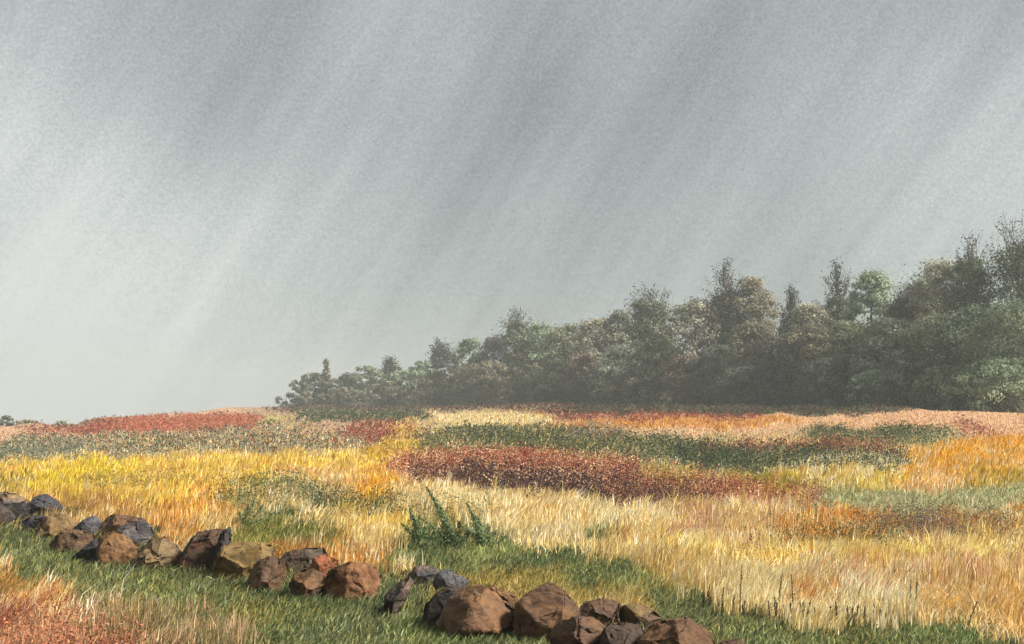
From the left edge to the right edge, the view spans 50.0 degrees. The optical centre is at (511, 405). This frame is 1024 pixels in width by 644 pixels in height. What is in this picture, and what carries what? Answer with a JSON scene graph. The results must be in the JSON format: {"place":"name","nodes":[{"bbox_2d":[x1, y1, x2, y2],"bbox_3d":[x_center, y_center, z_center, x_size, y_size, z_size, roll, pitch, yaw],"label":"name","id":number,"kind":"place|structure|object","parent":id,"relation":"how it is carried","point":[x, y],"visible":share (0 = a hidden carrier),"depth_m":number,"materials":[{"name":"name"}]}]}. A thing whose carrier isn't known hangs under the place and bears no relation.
{"place":"outdoors","nodes":[
{"label":"outdoors","id":0,"kind":"place"},
{"bbox_2d":[0,402,1023,643],"bbox_3d":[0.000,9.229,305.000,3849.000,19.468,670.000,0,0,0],"label":"ground","id":1,"kind":"structure","parent":0,"point":[487,409],"depth_m":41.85,"materials":[{"name":"yellow plant"}]},
{"bbox_2d":[0,504,14,525],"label":"boulder","id":2,"kind":"object","parent":1,"relation":"on","point":[6,514],"visible":0.85,"depth_m":15.57,"materials":[{"name":"stone"}]},
{"bbox_2d":[0,415,14,425],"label":"bush","id":3,"kind":"object","parent":1,"relation":"on","point":[3,419],"visible":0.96,"depth_m":115.03,"materials":[{"name":"green plant"}]},
{"bbox_2d":[0,491,27,505],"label":"boulder","id":4,"kind":"object","parent":1,"relation":"on","point":[7,497],"visible":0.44,"depth_m":17.08,"materials":[{"name":"stone"}]},
{"bbox_2d":[4,501,29,519],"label":"boulder","id":5,"kind":"object","parent":1,"relation":"on","point":[22,508],"visible":0.5,"depth_m":16.16,"materials":[{"name":"stone"}]},
{"bbox_2d":[15,419,37,423],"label":"bush","id":6,"kind":"object","parent":1,"relation":"on","point":[26,421],"visible":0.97,"depth_m":119.31,"materials":[{"name":"green plant"}]},
{"bbox_2d":[22,515,45,532],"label":"boulder","id":7,"kind":"object","parent":1,"relation":"on","point":[34,521],"visible":0.69,"depth_m":14.89,"materials":[{"name":"stone"}]},
{"bbox_2d":[28,494,62,516],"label":"boulder","id":8,"kind":"object","parent":1,"relation":"on","point":[39,504],"visible":0.66,"depth_m":16.53,"materials":[{"name":"stone"}]},
{"bbox_2d":[34,512,77,537],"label":"boulder","id":9,"kind":"object","parent":1,"relation":"on","point":[53,523],"visible":0.71,"depth_m":14.31,"materials":[{"name":"stone"}]},
{"bbox_2d":[55,420,70,426],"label":"bush","id":10,"kind":"object","parent":1,"relation":"on","point":[58,423],"visible":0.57,"depth_m":125.62,"materials":[{"name":"green plant"}]},
{"bbox_2d":[49,529,95,553],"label":"boulder","id":11,"kind":"object","parent":1,"relation":"on","point":[72,538],"visible":0.64,"depth_m":12.87,"materials":[{"name":"stone"}]},
{"bbox_2d":[71,537,99,562],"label":"boulder","id":12,"kind":"object","parent":1,"relation":"on","point":[86,552],"visible":0.41,"depth_m":11.83,"materials":[{"name":"stone"}]},
{"bbox_2d":[73,515,101,533],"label":"boulder","id":13,"kind":"object","parent":1,"relation":"on","point":[92,523],"visible":0.61,"depth_m":14.42,"materials":[{"name":"stone"}]},
{"bbox_2d":[96,531,138,566],"bbox_3d":[-4.230,1.551,11.751,0.428,0.421,0.404,0,0,-33],"label":"boulder","id":14,"kind":"object","parent":1,"relation":"on","point":[114,545],"visible":0.79,"depth_m":11.63,"materials":[{"name":"stone"}]},
{"bbox_2d":[98,514,146,534],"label":"boulder","id":15,"kind":"object","parent":1,"relation":"on","point":[112,522],"visible":0.51,"depth_m":14.44,"materials":[{"name":"stone"}]},
{"bbox_2d":[115,520,154,544],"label":"boulder","id":16,"kind":"object","parent":1,"relation":"on","point":[138,532],"visible":0.64,"depth_m":13.53,"materials":[{"name":"stone"}]},
{"bbox_2d":[128,537,182,569],"bbox_3d":[-3.720,1.561,11.465,0.577,0.377,0.478,0,0,0],"label":"boulder","id":17,"kind":"object","parent":1,"relation":"on","point":[159,551],"visible":0.73,"depth_m":11.35,"materials":[{"name":"stone"}]},
{"bbox_2d":[171,528,224,570],"bbox_3d":[-3.247,1.512,11.416,0.621,0.478,0.561,0,0,0],"label":"boulder","id":18,"kind":"object","parent":1,"relation":"on","point":[199,548],"visible":0.56,"depth_m":11.20,"materials":[{"name":"stone"}]},
{"bbox_2d":[209,527,231,570],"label":"boulder","id":19,"kind":"object","parent":1,"relation":"on","point":[225,536],"visible":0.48,"depth_m":11.05,"materials":[{"name":"stone"}]},
{"bbox_2d":[210,541,275,579],"bbox_3d":[-2.635,1.532,10.728,0.621,0.417,0.551,0,0,0],"label":"boulder","id":20,"kind":"object","parent":1,"relation":"on","point":[237,559],"visible":0.7,"depth_m":10.56,"materials":[{"name":"stone"}]},
{"bbox_2d":[233,497,273,526],"bbox_3d":[-3.561,1.480,15.143,0.533,0.442,0.215,0,0,0],"label":"weed","id":21,"kind":"object","parent":1,"relation":"on","point":[246,513],"visible":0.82,"depth_m":15.13,"materials":[{"name":"green plant"}]},
{"bbox_2d":[247,556,286,592],"bbox_3d":[-2.218,1.542,9.915,0.377,0.370,0.390,0,0,0],"label":"boulder","id":22,"kind":"object","parent":1,"relation":"on","point":[268,571],"visible":0.81,"depth_m":9.85,"materials":[{"name":"stone"}]},
{"bbox_2d":[275,392,299,406],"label":"bush","id":23,"kind":"object","parent":1,"relation":"on","point":[289,395],"visible":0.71,"depth_m":216.06,"materials":[{"name":"green plant"}]},
{"bbox_2d":[281,547,327,572],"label":"boulder","id":24,"kind":"object","parent":1,"relation":"on","point":[300,559],"visible":0.52,"depth_m":10.97,"materials":[{"name":"stone"}]},
{"bbox_2d":[289,568,325,598],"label":"boulder","id":25,"kind":"object","parent":1,"relation":"on","point":[309,582],"visible":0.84,"depth_m":9.46,"materials":[{"name":"stone"}]},
{"bbox_2d":[290,391,325,406],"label":"bush","id":26,"kind":"object","parent":1,"relation":"on","point":[305,399],"visible":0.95,"depth_m":211.84,"materials":[{"name":"green plant"}]},
{"bbox_2d":[288,372,333,400],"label":"tree","id":27,"kind":"object","parent":1,"relation":"on","point":[315,378],"visible":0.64,"depth_m":218.63,"materials":[{"name":"green plant"}]},
{"bbox_2d":[309,554,338,575],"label":"boulder","id":28,"kind":"object","parent":1,"relation":"on","point":[322,563],"visible":0.56,"depth_m":10.55,"materials":[{"name":"stone"}]},
{"bbox_2d":[317,358,333,399],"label":"tree","id":29,"kind":"object","parent":1,"relation":"on","point":[326,376],"visible":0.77,"depth_m":217.39,"materials":[{"name":"green plant"}]},
{"bbox_2d":[330,372,353,403],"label":"tree","id":30,"kind":"object","parent":1,"relation":"on","point":[341,380],"visible":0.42,"depth_m":215.01,"materials":[{"name":"green plant"}]},
{"bbox_2d":[317,387,369,406],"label":"bush","id":31,"kind":"object","parent":1,"relation":"on","point":[343,394],"visible":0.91,"depth_m":209.86,"materials":[{"name":"green plant"}]},
{"bbox_2d":[324,561,381,600],"bbox_3d":[-1.395,1.530,9.544,0.514,0.373,0.423,0,0,0],"label":"boulder","id":32,"kind":"object","parent":1,"relation":"on","point":[354,578],"visible":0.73,"depth_m":9.42,"materials":[{"name":"stone"}]},
{"bbox_2d":[343,365,388,401],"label":"tree","id":33,"kind":"object","parent":1,"relation":"on","point":[372,373],"visible":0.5,"depth_m":213.61,"materials":[{"name":"green plant"}]},
{"bbox_2d":[360,381,408,406],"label":"bush","id":34,"kind":"object","parent":1,"relation":"on","point":[391,394],"visible":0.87,"depth_m":201.68,"materials":[{"name":"green plant"}]},
{"bbox_2d":[379,354,399,390],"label":"tree","id":35,"kind":"object","parent":1,"relation":"on","point":[389,362],"visible":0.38,"depth_m":216.95,"materials":[{"name":"green plant"}]},
{"bbox_2d":[382,364,410,400],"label":"tree","id":36,"kind":"object","parent":1,"relation":"on","point":[394,375],"visible":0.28,"depth_m":210.93,"materials":[{"name":"green plant"}]},
{"bbox_2d":[383,576,413,617],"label":"boulder","id":37,"kind":"object","parent":1,"relation":"on","point":[395,596],"visible":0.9,"depth_m":8.69,"materials":[{"name":"stone"}]},
{"bbox_2d":[401,507,428,542],"bbox_3d":[-1.170,1.465,13.253,0.340,0.485,0.201,0,0,18],"label":"weed","id":38,"kind":"object","parent":1,"relation":"on","point":[415,536],"visible":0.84,"depth_m":13.23,"materials":[{"name":"green plant"}]},
{"bbox_2d":[396,360,437,405],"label":"tree","id":39,"kind":"object","parent":1,"relation":"on","point":[422,368],"visible":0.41,"depth_m":201.81,"materials":[{"name":"green plant"}]},
{"bbox_2d":[407,564,439,583],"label":"boulder","id":40,"kind":"object","parent":1,"relation":"on","point":[425,572],"visible":0.52,"depth_m":10.25,"materials":[{"name":"stone"}]},
{"bbox_2d":[402,371,467,405],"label":"bush","id":41,"kind":"object","parent":1,"relation":"on","point":[423,392],"visible":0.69,"depth_m":191.31,"materials":[{"name":"green plant"}]},
{"bbox_2d":[410,486,469,548],"bbox_3d":[-0.832,1.316,12.753,0.689,0.760,0.227,0,0,8],"label":"weed","id":42,"kind":"object","parent":1,"relation":"on","point":[447,535],"visible":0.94,"depth_m":12.73,"materials":[{"name":"green plant"}]},
{"bbox_2d":[425,337,457,398],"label":"tree","id":43,"kind":"object","parent":1,"relation":"on","point":[439,357],"visible":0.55,"depth_m":203.89,"materials":[{"name":"green plant"}]},
{"bbox_2d":[422,585,461,627],"bbox_3d":[-0.519,1.549,8.356,0.345,0.368,0.336,0,0,0],"label":"boulder","id":44,"kind":"object","parent":1,"relation":"on","point":[435,605],"visible":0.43,"depth_m":8.28,"materials":[{"name":"stone"}]},
{"bbox_2d":[433,569,468,591],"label":"boulder","id":45,"kind":"object","parent":1,"relation":"on","point":[445,578],"visible":0.67,"depth_m":9.76,"materials":[{"name":"stone"}]},
{"bbox_2d":[441,337,485,401],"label":"tree","id":46,"kind":"object","parent":1,"relation":"on","point":[467,346],"visible":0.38,"depth_m":190.63,"materials":[{"name":"green plant"}]},
{"bbox_2d":[436,584,518,639],"bbox_3d":[-0.232,1.531,8.067,0.661,0.423,0.567,0,0,0],"label":"boulder","id":47,"kind":"object","parent":1,"relation":"on","point":[475,609],"visible":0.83,"depth_m":7.93,"materials":[{"name":"stone"}]},
{"bbox_2d":[442,360,515,405],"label":"bush","id":48,"kind":"object","parent":1,"relation":"on","point":[479,380],"visible":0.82,"depth_m":178.59,"materials":[{"name":"green plant"}]},
{"bbox_2d":[461,503,506,546],"bbox_3d":[-0.327,1.397,12.750,0.549,0.573,0.254,0,0,0],"label":"weed","id":49,"kind":"object","parent":1,"relation":"on","point":[478,533],"visible":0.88,"depth_m":12.72,"materials":[{"name":"green plant"}]},
{"bbox_2d":[467,334,507,397],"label":"tree","id":50,"kind":"object","parent":1,"relation":"on","point":[490,344],"visible":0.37,"depth_m":187.11,"materials":[{"name":"green plant"}]},
{"bbox_2d":[0,408,1001,643],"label":"red heath","id":51,"kind":"object","parent":1,"relation":"on","point":[585,477],"visible":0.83,"depth_m":26.48,"materials":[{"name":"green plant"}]},
{"bbox_2d":[485,306,534,396],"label":"tree","id":52,"kind":"object","parent":1,"relation":"on","point":[512,332],"visible":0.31,"depth_m":183.18,"materials":[{"name":"green plant"}]},
{"bbox_2d":[0,406,1023,643],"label":"green grass","id":53,"kind":"structure","parent":1,"relation":"on","point":[293,612],"depth_m":9.99,"materials":[{"name":"green plant"}]},
{"bbox_2d":[0,400,1023,557],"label":"dark scrub","id":54,"kind":"object","parent":1,"relation":"on","point":[722,409],"visible":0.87,"depth_m":39.19,"materials":[{"name":"green plant"}]},
{"bbox_2d":[0,403,1023,517],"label":"pale stubble","id":55,"kind":"object","parent":1,"relation":"on","point":[887,418],"visible":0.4,"depth_m":56.16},
{"bbox_2d":[487,349,537,403],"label":"tree","id":56,"kind":"object","parent":1,"relation":"on","point":[514,356],"visible":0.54,"depth_m":169.83,"materials":[{"name":"green plant"}]},
{"bbox_2d":[507,321,562,402],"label":"tree","id":57,"kind":"object","parent":1,"relation":"on","point":[534,334],"visible":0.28,"depth_m":170.70,"materials":[{"name":"green plant"}]},
{"bbox_2d":[509,581,580,642],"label":"boulder","id":58,"kind":"object","parent":1,"relation":"on","point":[543,609],"visible":0.78,"depth_m":7.83,"materials":[{"name":"stone"}]},
{"bbox_2d":[522,359,586,402],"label":"bush","id":59,"kind":"object","parent":1,"relation":"on","point":[552,381],"visible":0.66,"depth_m":158.93,"materials":[{"name":"green plant"}]},
{"bbox_2d":[535,323,588,402],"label":"tree","id":60,"kind":"object","parent":1,"relation":"on","point":[560,339],"visible":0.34,"depth_m":162.35,"materials":[{"name":"green plant"}]},
{"bbox_2d":[550,616,603,643],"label":"boulder","id":61,"kind":"object","parent":1,"relation":"on","point":[580,630],"visible":0.95,"depth_m":7.11,"materials":[{"name":"stone"}]},
{"bbox_2d":[557,352,608,403],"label":"bush","id":62,"kind":"object","parent":1,"relation":"on","point":[582,360],"visible":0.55,"depth_m":150.57,"materials":[{"name":"green plant"}]},
{"bbox_2d":[561,317,621,398],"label":"tree","id":63,"kind":"object","parent":1,"relation":"on","point":[587,339],"visible":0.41,"depth_m":154.49,"materials":[{"name":"green plant"}]},
{"bbox_2d":[579,598,623,625],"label":"boulder","id":64,"kind":"object","parent":1,"relation":"on","point":[604,611],"visible":0.58,"depth_m":8.33,"materials":[{"name":"stone"}]},
{"bbox_2d":[584,344,645,405],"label":"tree","id":65,"kind":"object","parent":1,"relation":"on","point":[602,366],"visible":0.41,"depth_m":142.82,"materials":[{"name":"green plant"}]},
{"bbox_2d":[594,308,638,372],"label":"tree","id":66,"kind":"object","parent":1,"relation":"on","point":[613,317],"visible":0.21,"depth_m":154.93,"materials":[{"name":"green plant"}]},
{"bbox_2d":[598,622,644,643],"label":"boulder","id":67,"kind":"object","parent":1,"relation":"on","point":[623,633],"visible":0.88,"depth_m":6.96,"materials":[{"name":"stone"}]},
{"bbox_2d":[599,371,669,406],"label":"bush","id":68,"kind":"object","parent":1,"relation":"on","point":[615,388],"visible":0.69,"depth_m":135.84,"materials":[{"name":"green plant"}]},
{"bbox_2d":[621,603,661,628],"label":"boulder","id":69,"kind":"object","parent":1,"relation":"on","point":[635,613],"visible":0.69,"depth_m":8.34,"materials":[{"name":"stone"}]},
{"bbox_2d":[609,281,679,385],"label":"tree","id":70,"kind":"object","parent":1,"relation":"on","point":[647,315],"visible":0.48,"depth_m":145.38,"materials":[{"name":"green plant"}]},
{"bbox_2d":[619,340,688,405],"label":"tree","id":71,"kind":"object","parent":1,"relation":"on","point":[652,361],"visible":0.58,"depth_m":135.43,"materials":[{"name":"green plant"}]},
{"bbox_2d":[285,379,1023,412],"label":"thicket","id":72,"kind":"object","parent":1,"relation":"on","point":[491,401],"visible":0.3,"depth_m":124.97,"materials":[{"name":"green plant"}]},
{"bbox_2d":[637,617,715,643],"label":"boulder","id":73,"kind":"object","parent":1,"relation":"on","point":[684,630],"visible":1,"depth_m":6.76,"materials":[{"name":"stone"}]},
{"bbox_2d":[660,354,713,405],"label":"bush","id":74,"kind":"object","parent":1,"relation":"on","point":[683,380],"visible":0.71,"depth_m":127.14,"materials":[{"name":"green plant"}]},
{"bbox_2d":[657,296,730,403],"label":"tree","id":75,"kind":"object","parent":1,"relation":"on","point":[693,309],"visible":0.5,"depth_m":134.38,"materials":[{"name":"green plant"}]},
{"bbox_2d":[685,345,750,405],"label":"tree","id":76,"kind":"object","parent":1,"relation":"on","point":[713,368],"visible":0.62,"depth_m":124.50,"materials":[{"name":"green plant"}]},
{"bbox_2d":[692,255,760,399],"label":"tree","id":77,"kind":"object","parent":1,"relation":"on","point":[719,303],"visible":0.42,"depth_m":134.38,"materials":[{"name":"green plant"}]},
{"bbox_2d":[719,638,744,643],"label":"boulder","id":78,"kind":"object","parent":1,"relation":"on","point":[736,641],"visible":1,"depth_m":7.24,"materials":[{"name":"stone"}]},
{"bbox_2d":[739,565,742,610],"bbox_3d":[1.837,1.480,8.806,0.033,0.425,0.027,0,0,31],"label":"seed stalk","id":79,"kind":"object","parent":1,"relation":"on","point":[740,588],"visible":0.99,"depth_m":8.80,"materials":[{"name":"brown plant"}]},
{"bbox_2d":[708,366,781,405],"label":"bush","id":80,"kind":"object","parent":1,"relation":"on","point":[745,375],"visible":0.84,"depth_m":115.40,"materials":[{"name":"green plant"}]},
{"bbox_2d":[720,321,777,403],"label":"tree","id":81,"kind":"object","parent":1,"relation":"on","point":[748,330],"visible":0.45,"depth_m":120.58,"materials":[{"name":"green plant"}]},
{"bbox_2d":[718,276,785,362],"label":"tree","id":82,"kind":"object","parent":1,"relation":"on","point":[755,308],"visible":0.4,"depth_m":133.30,"materials":[{"name":"green plant"}]},
{"bbox_2d":[754,331,800,406],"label":"tree","id":83,"kind":"object","parent":1,"relation":"on","point":[776,349],"visible":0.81,"depth_m":113.01,"materials":[{"name":"green plant"}]},
{"bbox_2d":[773,282,804,344],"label":"tree","id":84,"kind":"object","parent":1,"relation":"on","point":[790,305],"visible":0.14,"depth_m":122.43,"materials":[{"name":"green plant"}]},
{"bbox_2d":[776,302,834,404],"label":"tree","id":85,"kind":"object","parent":1,"relation":"on","point":[807,313],"visible":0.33,"depth_m":116.84,"materials":[{"name":"green plant"}]},
{"bbox_2d":[771,323,840,405],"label":"tree","id":86,"kind":"object","parent":1,"relation":"on","point":[810,332],"visible":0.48,"depth_m":111.84,"materials":[{"name":"green plant"}]},
{"bbox_2d":[791,355,872,407],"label":"bush","id":87,"kind":"object","parent":1,"relation":"on","point":[829,383],"visible":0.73,"depth_m":104.50,"materials":[{"name":"green plant"}]},
{"bbox_2d":[812,257,858,348],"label":"tree","id":88,"kind":"object","parent":1,"relation":"on","point":[833,308],"visible":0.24,"depth_m":118.67,"materials":[{"name":"green plant"}]},
{"bbox_2d":[812,319,891,407],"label":"tree","id":89,"kind":"object","parent":1,"relation":"on","point":[846,334],"visible":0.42,"depth_m":106.03,"materials":[{"name":"green plant"}]},
{"bbox_2d":[834,267,896,356],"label":"tree","id":90,"kind":"object","parent":1,"relation":"on","point":[876,282],"visible":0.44,"depth_m":112.60,"materials":[{"name":"green plant"}]},
{"bbox_2d":[843,369,900,405],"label":"bush","id":91,"kind":"object","parent":1,"relation":"on","point":[874,374],"visible":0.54,"depth_m":99.64,"materials":[{"name":"green plant"}]},
{"bbox_2d":[844,317,929,404],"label":"tree","id":92,"kind":"object","parent":1,"relation":"on","point":[884,336],"visible":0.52,"depth_m":102.05,"materials":[{"name":"green plant"}]},
{"bbox_2d":[876,280,929,369],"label":"tree","id":93,"kind":"object","parent":1,"relation":"on","point":[896,310],"visible":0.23,"depth_m":106.52,"materials":[{"name":"green plant"}]},
{"bbox_2d":[873,352,941,406],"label":"tree","id":94,"kind":"object","parent":1,"relation":"on","point":[913,367],"visible":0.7,"depth_m":96.09,"materials":[{"name":"green plant"}]},
{"bbox_2d":[898,275,940,364],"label":"tree","id":95,"kind":"object","parent":1,"relation":"on","point":[919,280],"visible":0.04,"depth_m":110.98,"materials":[{"name":"green plant"}]},
{"bbox_2d":[885,313,971,406],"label":"tree","id":96,"kind":"object","parent":1,"relation":"on","point":[919,334],"visible":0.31,"depth_m":98.22,"materials":[{"name":"green plant"}]},
{"bbox_2d":[892,257,973,361],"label":"tree","id":97,"kind":"object","parent":1,"relation":"on","point":[937,268],"visible":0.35,"depth_m":103.60,"materials":[{"name":"green plant"}]},
{"bbox_2d":[906,364,971,410],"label":"bush","id":98,"kind":"object","parent":1,"relation":"on","point":[939,373],"visible":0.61,"depth_m":92.42,"materials":[{"name":"green plant"}]},
{"bbox_2d":[937,229,999,356],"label":"tree","id":99,"kind":"object","parent":1,"relation":"on","point":[965,268],"visible":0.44,"depth_m":101.41,"materials":[{"name":"green plant"}]},
{"bbox_2d":[918,303,1023,409],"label":"tree","id":100,"kind":"object","parent":1,"relation":"on","point":[954,340],"visible":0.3,"depth_m":94.39,"materials":[{"name":"green plant"}]},
{"bbox_2d":[968,601,977,626],"bbox_3d":[3.389,1.548,8.077,0.074,0.226,0.031,0,0,0],"label":"seed stalk","id":101,"kind":"object","parent":1,"relation":"on","point":[972,613],"visible":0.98,"depth_m":8.08,"materials":[{"name":"brown plant"}]},
{"bbox_2d":[929,357,1023,411],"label":"bush","id":102,"kind":"object","parent":1,"relation":"on","point":[983,369],"visible":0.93,"depth_m":87.76,"materials":[{"name":"green plant"}]},
{"bbox_2d":[951,297,1023,412],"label":"tree","id":103,"kind":"object","parent":1,"relation":"on","point":[1003,323],"visible":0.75,"depth_m":89.22,"materials":[{"name":"green plant"}]},
{"bbox_2d":[968,209,1023,409],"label":"tree","id":104,"kind":"object","parent":1,"relation":"on","point":[1018,254],"visible":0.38,"depth_m":99.54,"materials":[{"name":"green plant"}]},
{"bbox_2d":[998,229,1023,357],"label":"tree","id":105,"kind":"object","parent":1,"relation":"on","point":[1015,285],"visible":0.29,"depth_m":96.47,"materials":[{"name":"green plant"}]},
{"bbox_2d":[0,0,1023,425],"label":"sky","id":106,"kind":"structure","parent":0,"point":[205,204],"materials":[{"name":"grey"}]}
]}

